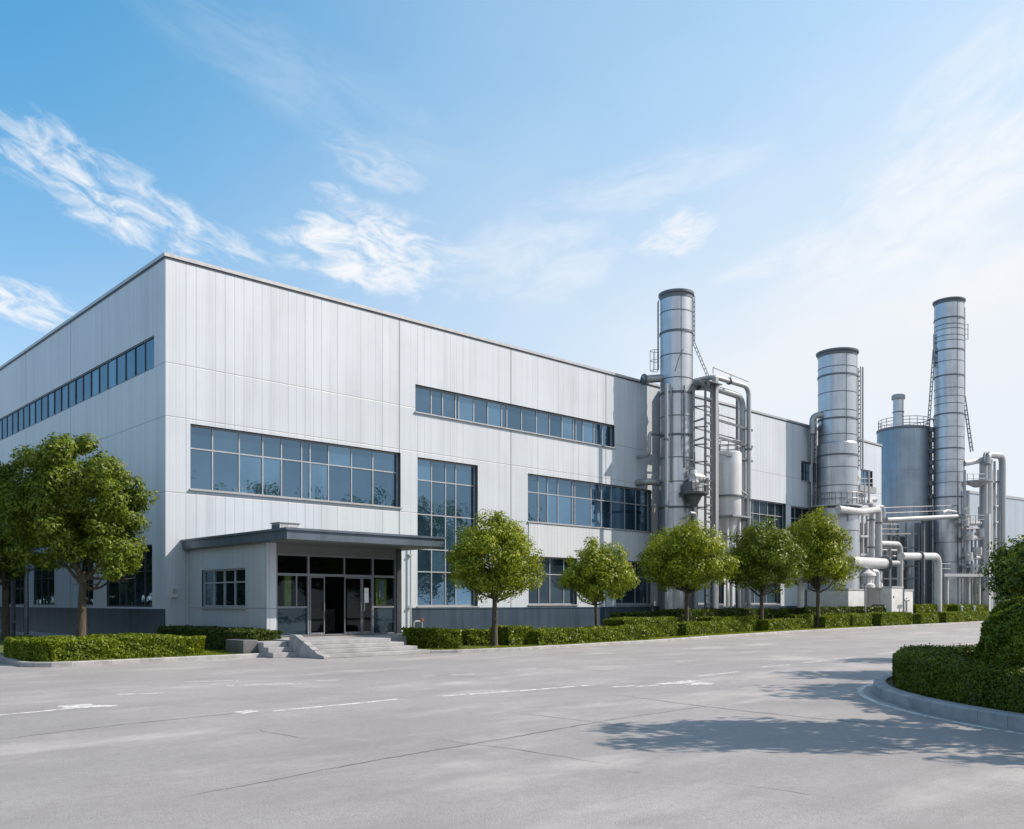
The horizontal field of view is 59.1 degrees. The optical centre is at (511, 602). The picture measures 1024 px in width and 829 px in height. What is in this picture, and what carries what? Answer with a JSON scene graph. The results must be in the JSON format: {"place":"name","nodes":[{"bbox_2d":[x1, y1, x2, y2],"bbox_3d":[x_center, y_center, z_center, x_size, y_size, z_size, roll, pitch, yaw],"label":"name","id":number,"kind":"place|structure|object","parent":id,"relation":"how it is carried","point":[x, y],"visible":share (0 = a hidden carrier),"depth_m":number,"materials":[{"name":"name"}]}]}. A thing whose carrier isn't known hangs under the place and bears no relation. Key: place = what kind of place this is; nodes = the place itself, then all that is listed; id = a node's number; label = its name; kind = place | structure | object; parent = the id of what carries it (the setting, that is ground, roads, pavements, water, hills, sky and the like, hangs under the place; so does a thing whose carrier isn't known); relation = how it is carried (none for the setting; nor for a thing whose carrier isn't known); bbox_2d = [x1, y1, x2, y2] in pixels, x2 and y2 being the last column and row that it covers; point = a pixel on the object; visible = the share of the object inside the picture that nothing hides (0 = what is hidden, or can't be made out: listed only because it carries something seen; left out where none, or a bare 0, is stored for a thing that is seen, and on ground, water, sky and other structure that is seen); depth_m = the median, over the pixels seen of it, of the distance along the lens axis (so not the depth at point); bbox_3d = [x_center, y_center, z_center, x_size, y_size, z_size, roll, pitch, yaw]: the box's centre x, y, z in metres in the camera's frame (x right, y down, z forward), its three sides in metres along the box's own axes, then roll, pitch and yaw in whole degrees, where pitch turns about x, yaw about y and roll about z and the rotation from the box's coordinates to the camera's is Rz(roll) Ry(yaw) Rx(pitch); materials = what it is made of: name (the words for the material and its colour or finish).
{"place":"outdoors","nodes":[
{"label":"outdoors","id":0,"kind":"place"},
{"bbox_2d":[0,629,75,636],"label":"pavement","id":1,"kind":"structure","parent":0,"point":[35,634],"depth_m":50.95,"materials":[{"name":"concrete"}]},
{"bbox_2d":[0,634,231,654],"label":"lawn","id":2,"kind":"structure","parent":0,"point":[1,646],"depth_m":38.62,"materials":[{"name":"plant"}]},
{"bbox_2d":[11,561,28,636],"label":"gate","id":3,"kind":"structure","parent":2,"relation":"on","point":[19,619],"depth_m":45.18,"materials":[{"name":"metal"}]},
{"bbox_2d":[0,460,52,639],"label":"broadleaf tree","id":4,"kind":"object","parent":2,"relation":"on","point":[8,566],"visible":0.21,"depth_m":44.59,"materials":[{"name":"green plant"}]},
{"bbox_2d":[0,432,159,636],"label":"broadleaf tree","id":5,"kind":"object","parent":2,"relation":"on","point":[53,487],"visible":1,"depth_m":32.02,"materials":[{"name":"green plant"}]},
{"bbox_2d":[3,634,205,661],"bbox_3d":[-14.093,1.514,30.680,6.375,0.848,4.632,0,0,-9],"label":"hedge","id":6,"kind":"object","parent":2,"relation":"on","point":[27,648],"visible":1,"depth_m":29.77,"materials":[{"name":"green plant"}]},
{"bbox_2d":[42,632,174,639],"bbox_3d":[-14.318,1.502,32.189,4.261,0.896,1.640,0,0,-43],"label":"hedge","id":7,"kind":"object","parent":2,"relation":"on","point":[110,635],"visible":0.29,"depth_m":31.84,"materials":[{"name":"green plant"}]},
{"bbox_2d":[156,624,282,650],"bbox_3d":[-12.132,1.441,37.004,1.743,1.001,8.260,0,0,-43],"label":"hedge","id":8,"kind":"object","parent":2,"relation":"on","point":[216,637],"visible":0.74,"depth_m":35.32,"materials":[{"name":"green plant"}]},
{"bbox_2d":[0,622,1023,828],"bbox_3d":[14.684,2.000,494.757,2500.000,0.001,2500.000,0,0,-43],"label":"ground","id":9,"kind":"structure","parent":0,"point":[948,773],"depth_m":12.79,"materials":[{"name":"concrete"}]},
{"bbox_2d":[58,704,116,707],"bbox_3d":[-8.143,1.996,17.391,0.940,0.001,0.874,0,0,-43],"label":"road marking","id":10,"kind":"object","parent":9,"relation":"on","point":[76,705],"visible":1,"depth_m":17.29,"materials":[{"name":"white paint"}]},
{"bbox_2d":[0,653,262,666],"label":"kerb","id":11,"kind":"structure","parent":9,"relation":"on","point":[15,662],"depth_m":29.50,"materials":[{"name":"concrete"}]},
{"bbox_2d":[226,634,430,658],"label":"entrance steps","id":12,"kind":"structure","parent":9,"relation":"on","point":[329,647],"depth_m":33.31,"materials":[{"name":"concrete"}]},
{"bbox_2d":[180,707,695,796],"bbox_3d":[0.003,1.997,13.310,0.225,0.001,10.628,0,0,41],"label":"pavement joint","id":13,"kind":"object","parent":9,"relation":"on","point":[439,749],"visible":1,"depth_m":12.25,"materials":[{"name":"concrete"}]},
{"bbox_2d":[0,252,881,636],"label":"factory building","id":14,"kind":"structure","parent":9,"relation":"on","point":[230,416],"depth_m":47.41,"materials":[{"name":"metal"}]},
{"bbox_2d":[9,574,23,604],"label":"window","id":15,"kind":"structure","parent":14,"relation":"in","point":[20,583],"depth_m":57.09,"materials":[{"name":"black glass"}]},
{"bbox_2d":[34,562,53,604],"bbox_3d":[-27.531,-1.225,53.230,0.080,2.750,3.930,0,0,-43],"label":"window","id":16,"kind":"structure","parent":14,"relation":"in","point":[43,580],"depth_m":53.47,"materials":[{"name":"black glass"}]},
{"bbox_2d":[0,335,153,440],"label":"window","id":17,"kind":"structure","parent":14,"relation":"in","point":[138,359],"depth_m":48.30,"materials":[{"name":"blue glass"}]},
{"bbox_2d":[82,558,92,604],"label":"window","id":18,"kind":"structure","parent":14,"relation":"in","point":[89,593],"depth_m":47.74,"materials":[{"name":"black glass"}]},
{"bbox_2d":[107,544,151,606],"bbox_3d":[-18.475,-1.223,43.606,0.120,2.886,5.829,0,0,-43],"label":"window","id":19,"kind":"structure","parent":14,"relation":"in","point":[137,592],"depth_m":43.07,"materials":[{"name":"black glass"}]},
{"bbox_2d":[199,568,245,608],"bbox_3d":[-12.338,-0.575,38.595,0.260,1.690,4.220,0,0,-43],"label":"window","id":20,"kind":"structure","parent":14,"relation":"in","point":[221,588],"depth_m":38.67,"materials":[{"name":"blue glass"}]},
{"bbox_2d":[270,522,300,528],"bbox_3d":[-9.299,-3.043,37.062,1.000,0.423,0.800,0,0,-43],"label":"rooftop unit","id":21,"kind":"object","parent":14,"relation":"on","point":[283,524],"visible":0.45,"depth_m":36.74,"materials":[{"name":"white paint"}]},
{"bbox_2d":[189,424,402,508],"bbox_3d":[-10.449,-6.625,45.280,11.916,3.048,0.440,0,0,-43],"label":"window","id":22,"kind":"structure","parent":14,"relation":"in","point":[222,460],"depth_m":44.98,"materials":[{"name":"blue glass"}]},
{"bbox_2d":[310,576,324,633],"bbox_3d":[-8.052,0.125,37.424,0.697,2.390,0.133,0,0,-43],"label":"door","id":23,"kind":"structure","parent":14,"relation":"in","point":[310,576],"depth_m":37.66,"materials":[{"name":"black glass"}]},
{"bbox_2d":[344,577,361,632],"bbox_3d":[-6.786,0.125,38.618,0.860,2.390,0.133,0,0,-43],"label":"door","id":24,"kind":"structure","parent":14,"relation":"in","point":[360,578],"depth_m":38.88,"materials":[{"name":"black glass"}]},
{"bbox_2d":[362,578,371,632],"bbox_3d":[-6.265,0.125,39.108,0.494,2.390,0.133,0,0,-43],"label":"door","id":25,"kind":"structure","parent":14,"relation":"in","point":[370,631],"depth_m":39.28,"materials":[{"name":"black glass"}]},
{"bbox_2d":[407,550,423,627],"bbox_3d":[-5.296,-0.791,49.500,0.885,5.383,0.412,0,0,0],"label":"downpipe","id":26,"kind":"object","parent":14,"relation":"attached to","point":[410,606],"visible":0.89,"depth_m":49.48,"materials":[{"name":"metal"}]},
{"bbox_2d":[417,457,479,607],"bbox_3d":[-3.705,-3.883,51.636,4.552,8.344,0.440,0,0,-43],"label":"window","id":27,"kind":"structure","parent":14,"relation":"in","point":[447,490],"depth_m":51.63,"materials":[{"name":"blue glass"}]},
{"bbox_2d":[414,384,615,448],"bbox_3d":[0.741,-11.275,55.825,17.074,1.594,0.440,0,0,-43],"label":"window","id":28,"kind":"structure","parent":14,"relation":"in","point":[430,401],"depth_m":55.21,"materials":[{"name":"blue glass"}]},
{"bbox_2d":[528,557,578,605],"bbox_3d":[2.555,-1.321,57.535,4.551,3.062,0.440,0,0,-43],"label":"window","id":29,"kind":"structure","parent":14,"relation":"in","point":[549,593],"depth_m":57.76,"materials":[{"name":"blue glass"}]},
{"bbox_2d":[527,473,652,532],"bbox_3d":[5.369,-6.465,60.187,12.413,3.048,0.440,0,0,-43],"label":"window","id":30,"kind":"structure","parent":14,"relation":"in","point":[551,500],"depth_m":60.09,"materials":[{"name":"blue glass"}]},
{"bbox_2d":[615,561,651,604],"bbox_3d":[8.402,-1.336,63.045,3.911,3.042,0.440,0,0,-43],"label":"window","id":31,"kind":"structure","parent":14,"relation":"in","point":[641,594],"depth_m":63.72,"materials":[{"name":"blue glass"}]},
{"bbox_2d":[698,578,725,604],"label":"window","id":32,"kind":"structure","parent":14,"relation":"in","point":[721,588],"depth_m":69.66,"materials":[{"name":"blue glass"}]},
{"bbox_2d":[735,571,781,604],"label":"window","id":33,"kind":"structure","parent":14,"relation":"in","point":[768,599],"depth_m":75.52,"materials":[{"name":"blue glass"}]},
{"bbox_2d":[751,499,785,535],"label":"window","id":34,"kind":"structure","parent":14,"relation":"in","point":[759,508],"depth_m":75.72,"materials":[{"name":"blue glass"}]},
{"bbox_2d":[791,506,816,535],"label":"window","id":35,"kind":"structure","parent":14,"relation":"in","point":[796,512],"depth_m":79.01,"materials":[{"name":"blue glass"}]},
{"bbox_2d":[801,461,815,483],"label":"window","id":36,"kind":"structure","parent":14,"relation":"in","point":[805,466],"depth_m":79.96,"materials":[{"name":"blue glass"}]},
{"bbox_2d":[861,469,872,486],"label":"window","id":37,"kind":"structure","parent":14,"relation":"in","point":[864,473],"depth_m":87.76,"materials":[{"name":"blue glass"}]},
{"bbox_2d":[858,470,877,502],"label":"wall pipework","id":38,"kind":"object","parent":14,"relation":"attached to","point":[868,489],"depth_m":84.80,"materials":[{"name":"metal"}]},
{"bbox_2d":[650,288,708,609],"bbox_3d":[11.754,-9.750,63.020,3.244,23.500,3.098,0,0,-43],"label":"chimney stack","id":39,"kind":"object","parent":9,"relation":"on","point":[676,334],"visible":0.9,"depth_m":62.00,"materials":[{"name":"metal"}]},
{"bbox_2d":[635,478,659,485],"bbox_3d":[9.915,-8.354,63.372,2.440,0.468,1.320,0,0,-43],"label":"pipe","id":40,"kind":"object","parent":39,"relation":"attached to","point":[647,481],"visible":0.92,"depth_m":62.58,"materials":[{"name":"metal"}]},
{"bbox_2d":[637,431,659,458],"bbox_3d":[9.871,-10.948,63.353,2.130,1.857,1.127,0,0,-43],"label":"pipe","id":41,"kind":"object","parent":39,"relation":"attached to","point":[648,453],"visible":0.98,"depth_m":62.38,"materials":[{"name":"metal"}]},
{"bbox_2d":[640,374,662,384],"bbox_3d":[9.964,-15.484,62.783,1.943,0.861,0.789,0,0,-15],"label":"pipe","id":42,"kind":"object","parent":39,"relation":"attached to","point":[644,379],"visible":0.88,"depth_m":62.50,"materials":[{"name":"metal"}]},
{"bbox_2d":[431,621,982,652],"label":"kerb","id":43,"kind":"structure","parent":9,"relation":"on","point":[576,645],"depth_m":44.67,"materials":[{"name":"concrete"}]},
{"bbox_2d":[806,589,866,606],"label":"plinth block","id":44,"kind":"structure","parent":9,"relation":"on","point":[847,597],"depth_m":77.37,"materials":[{"name":"white paint"}]},
{"bbox_2d":[811,347,863,588],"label":"chimney stack","id":45,"kind":"object","parent":9,"relation":"on","point":[837,459],"visible":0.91,"depth_m":77.67,"materials":[{"name":"metal"}]},
{"bbox_2d":[809,412,822,433],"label":"pipe","id":46,"kind":"object","parent":45,"relation":"attached to","point":[812,422],"visible":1,"depth_m":78.45,"materials":[{"name":"metal"}]},
{"bbox_2d":[835,505,883,582],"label":"pipe","id":47,"kind":"object","parent":45,"relation":"attached to","point":[877,510],"visible":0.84,"depth_m":83.39,"materials":[{"name":"metal"}]},
{"bbox_2d":[858,499,875,583],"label":"pipe","id":48,"kind":"object","parent":45,"relation":"attached to","point":[872,520],"visible":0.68,"depth_m":82.08,"materials":[{"name":"metal"}]},
{"bbox_2d":[847,556,892,571],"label":"pipe","id":49,"kind":"object","parent":45,"relation":"attached to","point":[883,563],"visible":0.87,"depth_m":79.56,"materials":[{"name":"metal"}]},
{"bbox_2d":[866,586,903,611],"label":"equipment cabinet","id":50,"kind":"object","parent":9,"relation":"on","point":[890,598],"visible":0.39,"depth_m":79.94,"materials":[{"name":"metal"}]},
{"bbox_2d":[860,568,882,588],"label":"pump","id":51,"kind":"object","parent":50,"relation":"on","point":[867,575],"visible":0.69,"depth_m":78.92,"materials":[{"name":"white paint"}]},
{"bbox_2d":[886,679,895,687],"bbox_3d":[11.550,1.820,16.900,7.696,0.001,12.393,0,0,2],"label":"soil bed","id":52,"kind":"object","parent":9,"relation":"on","point":[889,682],"depth_m":20.24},
{"bbox_2d":[892,643,1023,713],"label":"hedge","id":53,"kind":"object","parent":52,"relation":"on","point":[957,674],"visible":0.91,"depth_m":16.52,"materials":[{"name":"green plant"}]},
{"bbox_2d":[973,595,1023,667],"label":"bush","id":54,"kind":"object","parent":52,"relation":"on","point":[1001,639],"visible":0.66,"depth_m":15.98,"materials":[{"name":"green plant"}]},
{"bbox_2d":[975,534,1023,606],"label":"broadleaf tree","id":55,"kind":"object","parent":52,"relation":"on","point":[1007,570],"visible":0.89,"depth_m":18.52,"materials":[{"name":"green plant"}]},
{"bbox_2d":[876,394,929,603],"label":"storage tank","id":56,"kind":"object","parent":9,"relation":"on","point":[905,466],"visible":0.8,"depth_m":98.45,"materials":[{"name":"grey metal"}]},
{"bbox_2d":[903,589,913,613],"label":"equipment cabinet","id":57,"kind":"object","parent":9,"relation":"on","point":[908,593],"visible":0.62,"depth_m":82.44,"materials":[{"name":"metal"}]},
{"bbox_2d":[882,505,967,603],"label":"pipe bridge","id":58,"kind":"structure","parent":9,"relation":"on","point":[922,519],"depth_m":91.15,"materials":[{"name":"metal"}]},
{"bbox_2d":[928,418,933,603],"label":"ladder tower","id":59,"kind":"structure","parent":9,"relation":"on","point":[931,463],"depth_m":98.90,"materials":[{"name":"metal"}]},
{"bbox_2d":[857,684,1023,733],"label":"road marking","id":60,"kind":"object","parent":9,"relation":"on","point":[865,696],"visible":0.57,"depth_m":16.50,"materials":[{"name":"white paint"}]},
{"bbox_2d":[873,674,1023,730],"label":"kerb","id":61,"kind":"structure","parent":9,"relation":"on","point":[883,689],"depth_m":15.73,"materials":[{"name":"concrete"}]},
{"bbox_2d":[927,296,973,604],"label":"chimney stack","id":62,"kind":"object","parent":9,"relation":"on","point":[948,372],"visible":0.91,"depth_m":96.78,"materials":[{"name":"metal"}]},
{"bbox_2d":[942,563,992,604],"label":"pipe bridge","id":63,"kind":"structure","parent":9,"relation":"on","point":[947,576],"depth_m":93.28,"materials":[{"name":"metal"}]},
{"bbox_2d":[932,491,1023,603],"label":"hall","id":64,"kind":"structure","parent":9,"relation":"on","point":[1014,517],"depth_m":134.41,"materials":[{"name":"metal"}]},
{"bbox_2d":[962,451,1005,610],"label":"pipe tower","id":65,"kind":"structure","parent":9,"relation":"on","point":[984,535],"depth_m":98.09,"materials":[{"name":"metal"}]},
{"bbox_2d":[0,0,1023,497],"label":"sky","id":66,"kind":"structure","parent":0,"point":[533,175],"materials":[{"name":"blue"}]},
{"bbox_2d":[418,623,933,648],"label":"lawn","id":67,"kind":"structure","parent":0,"point":[524,646],"depth_m":39.93,"materials":[{"name":"plant"}]},
{"bbox_2d":[398,626,462,648],"bbox_3d":[-3.377,1.460,37.144,1.013,0.977,3.204,0,0,-43],"label":"hedge","id":68,"kind":"object","parent":67,"relation":"on","point":[435,637],"visible":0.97,"depth_m":36.42,"materials":[{"name":"green plant"}]},
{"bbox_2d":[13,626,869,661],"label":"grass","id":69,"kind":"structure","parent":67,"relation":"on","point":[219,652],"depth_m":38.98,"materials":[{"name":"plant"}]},
{"bbox_2d":[458,628,490,645],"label":"hedge","id":70,"kind":"object","parent":67,"relation":"on","point":[473,636],"visible":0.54,"depth_m":40.17,"materials":[{"name":"green plant"}]},
{"bbox_2d":[442,509,548,646],"bbox_3d":[-0.798,-1.059,38.263,4.575,6.018,4.372,0,0,6],"label":"tree","id":71,"kind":"object","parent":67,"relation":"on","point":[509,571],"visible":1,"depth_m":37.51,"materials":[{"name":"green plant"}]},
{"bbox_2d":[488,624,534,645],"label":"hedge","id":72,"kind":"object","parent":67,"relation":"on","point":[508,635],"visible":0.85,"depth_m":39.21,"materials":[{"name":"green plant"}]},
{"bbox_2d":[528,624,649,645],"bbox_3d":[3.595,1.511,43.003,1.598,0.879,8.935,0,0,42],"label":"hedge","id":73,"kind":"object","parent":67,"relation":"on","point":[556,635],"visible":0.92,"depth_m":42.00,"materials":[{"name":"green plant"}]},
{"bbox_2d":[556,536,640,625],"bbox_3d":[4.235,-0.701,44.930,4.147,5.301,3.986,0,0,0],"label":"tree","id":74,"kind":"object","parent":67,"relation":"on","point":[594,574],"visible":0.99,"depth_m":43.99,"materials":[{"name":"green plant"}]},
{"bbox_2d":[609,611,658,618],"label":"hedge","id":75,"kind":"object","parent":67,"relation":"on","point":[636,614],"visible":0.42,"depth_m":52.17,"materials":[{"name":"green plant"}]},
{"bbox_2d":[602,616,677,636],"bbox_3d":[7.084,1.336,49.370,1.694,1.226,5.784,0,0,40],"label":"hedge","id":76,"kind":"object","parent":67,"relation":"on","point":[662,626],"visible":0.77,"depth_m":49.12,"materials":[{"name":"green plant"}]},
{"bbox_2d":[664,384,668,608],"bbox_3d":[10.420,-6.419,60.934,0.377,16.637,0.377,0,0,-43],"label":"pipe","id":77,"kind":"object","parent":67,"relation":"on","point":[666,439],"visible":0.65,"depth_m":60.82,"materials":[{"name":"metal"}]},
{"bbox_2d":[636,515,742,621],"bbox_3d":[10.294,-1.501,53.283,6.282,6.903,5.710,0,0,-19],"label":"tree","id":78,"kind":"object","parent":67,"relation":"on","point":[677,555],"visible":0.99,"depth_m":51.93,"materials":[{"name":"green plant"}]},
{"bbox_2d":[679,451,708,608],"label":"hopper","id":79,"kind":"structure","parent":67,"relation":"on","point":[692,493],"depth_m":61.20,"materials":[{"name":"metal"}]},
{"bbox_2d":[657,607,759,621],"bbox_3d":[12.896,1.144,58.206,1.382,1.678,12.410,0,0,39],"label":"hedge","id":80,"kind":"object","parent":67,"relation":"on","point":[679,614],"visible":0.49,"depth_m":56.47,"materials":[{"name":"green plant"}]},
{"bbox_2d":[677,620,741,635],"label":"hedge","id":81,"kind":"object","parent":67,"relation":"on","point":[686,628],"visible":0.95,"depth_m":53.09,"materials":[{"name":"green plant"}]},
{"bbox_2d":[691,367,752,607],"bbox_3d":[15.053,-7.215,64.445,6.855,18.230,2.155,0,0,-43],"label":"pipe gantry","id":82,"kind":"object","parent":67,"relation":"on","point":[714,384],"visible":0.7,"depth_m":62.59,"materials":[{"name":"metal"}]},
{"bbox_2d":[695,381,746,607],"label":"pipe","id":83,"kind":"object","parent":82,"relation":"attached to","point":[742,407],"visible":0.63,"depth_m":66.00,"materials":[{"name":"metal"}]},
{"bbox_2d":[693,375,751,607],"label":"pipe","id":84,"kind":"object","parent":82,"relation":"attached to","point":[729,381],"visible":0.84,"depth_m":65.91,"materials":[{"name":"metal"}]},
{"bbox_2d":[697,615,758,631],"bbox_3d":[13.938,1.382,57.992,1.407,1.140,7.284,0,0,39],"label":"hedge","id":85,"kind":"object","parent":67,"relation":"on","point":[749,623],"visible":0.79,"depth_m":58.36,"materials":[{"name":"green plant"}]},
{"bbox_2d":[708,440,751,607],"bbox_3d":[15.748,-4.830,65.543,2.506,13.560,2.212,0,0,-43],"label":"storage vessel","id":86,"kind":"object","parent":67,"relation":"on","point":[730,489],"visible":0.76,"depth_m":64.63,"materials":[{"name":"metal"}]},
{"bbox_2d":[721,514,808,621],"bbox_3d":[16.759,-1.940,59.949,5.866,7.780,6.301,0,0,-43],"label":"tree","id":87,"kind":"object","parent":67,"relation":"on","point":[775,553],"visible":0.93,"depth_m":58.60,"materials":[{"name":"green plant"}]},
{"bbox_2d":[758,607,794,618],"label":"hedge","id":88,"kind":"object","parent":67,"relation":"on","point":[771,613],"visible":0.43,"depth_m":64.81,"materials":[{"name":"green plant"}]},
{"bbox_2d":[756,617,806,630],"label":"hedge","id":89,"kind":"object","parent":67,"relation":"on","point":[783,623],"visible":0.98,"depth_m":60.99,"materials":[{"name":"green plant"}]},
{"bbox_2d":[797,573,803,607],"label":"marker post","id":90,"kind":"object","parent":67,"relation":"on","point":[800,595],"visible":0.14,"depth_m":67.07,"materials":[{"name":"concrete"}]},
{"bbox_2d":[784,612,840,628],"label":"hedge","id":91,"kind":"object","parent":67,"relation":"on","point":[810,618],"visible":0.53,"depth_m":65.94,"materials":[{"name":"green plant"}]},
{"bbox_2d":[784,505,862,627],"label":"tree","id":92,"kind":"object","parent":67,"relation":"on","point":[825,552],"visible":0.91,"depth_m":65.22,"materials":[{"name":"green plant"}]},
{"bbox_2d":[815,614,850,627],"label":"hedge","id":93,"kind":"object","parent":67,"relation":"on","point":[829,621],"visible":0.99,"depth_m":67.33,"materials":[{"name":"green plant"}]},
{"bbox_2d":[795,606,886,613],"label":"hedge","id":94,"kind":"object","parent":67,"relation":"on","point":[837,609],"visible":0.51,"depth_m":71.21,"materials":[{"name":"green plant"}]},
{"bbox_2d":[841,612,872,626],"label":"hedge","id":95,"kind":"object","parent":67,"relation":"on","point":[861,619],"visible":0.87,"depth_m":70.44,"materials":[{"name":"green plant"}]},
{"bbox_2d":[859,514,868,556],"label":"pipe rack","id":96,"kind":"object","parent":67,"relation":"on","point":[863,539],"visible":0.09,"depth_m":84.89,"materials":[{"name":"metal"}]},
{"bbox_2d":[867,611,912,625],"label":"hedge","id":97,"kind":"object","parent":67,"relation":"on","point":[893,618],"visible":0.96,"depth_m":73.90,"materials":[{"name":"green plant"}]},
{"bbox_2d":[882,541,902,586],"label":"pipe","id":98,"kind":"object","parent":67,"relation":"on","point":[897,545],"visible":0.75,"depth_m":87.52,"materials":[{"name":"metal"}]},
{"bbox_2d":[897,551,941,611],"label":"pipe","id":99,"kind":"object","parent":67,"relation":"on","point":[918,556],"visible":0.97,"depth_m":87.24,"materials":[{"name":"metal"}]},
{"bbox_2d":[912,613,938,623],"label":"hedge","id":100,"kind":"object","parent":67,"relation":"on","point":[923,618],"visible":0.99,"depth_m":80.40,"materials":[{"name":"green plant"}]},
{"bbox_2d":[913,603,954,612],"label":"hedge","id":101,"kind":"object","parent":67,"relation":"on","point":[925,608],"visible":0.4,"depth_m":85.43,"materials":[{"name":"green plant"}]},
{"bbox_2d":[934,610,989,622],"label":"hedge","id":102,"kind":"object","parent":67,"relation":"on","point":[958,616],"visible":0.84,"depth_m":86.63,"materials":[{"name":"green plant"}]},
{"bbox_2d":[948,604,987,611],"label":"hedge","id":103,"kind":"object","parent":67,"relation":"on","point":[967,607],"visible":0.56,"depth_m":91.31,"materials":[{"name":"green plant"}]},
{"bbox_2d":[882,522,925,611],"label":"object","id":104,"kind":"structure","parent":0,"point":[890,536],"depth_m":95.16,"materials":[{"name":"metal"}]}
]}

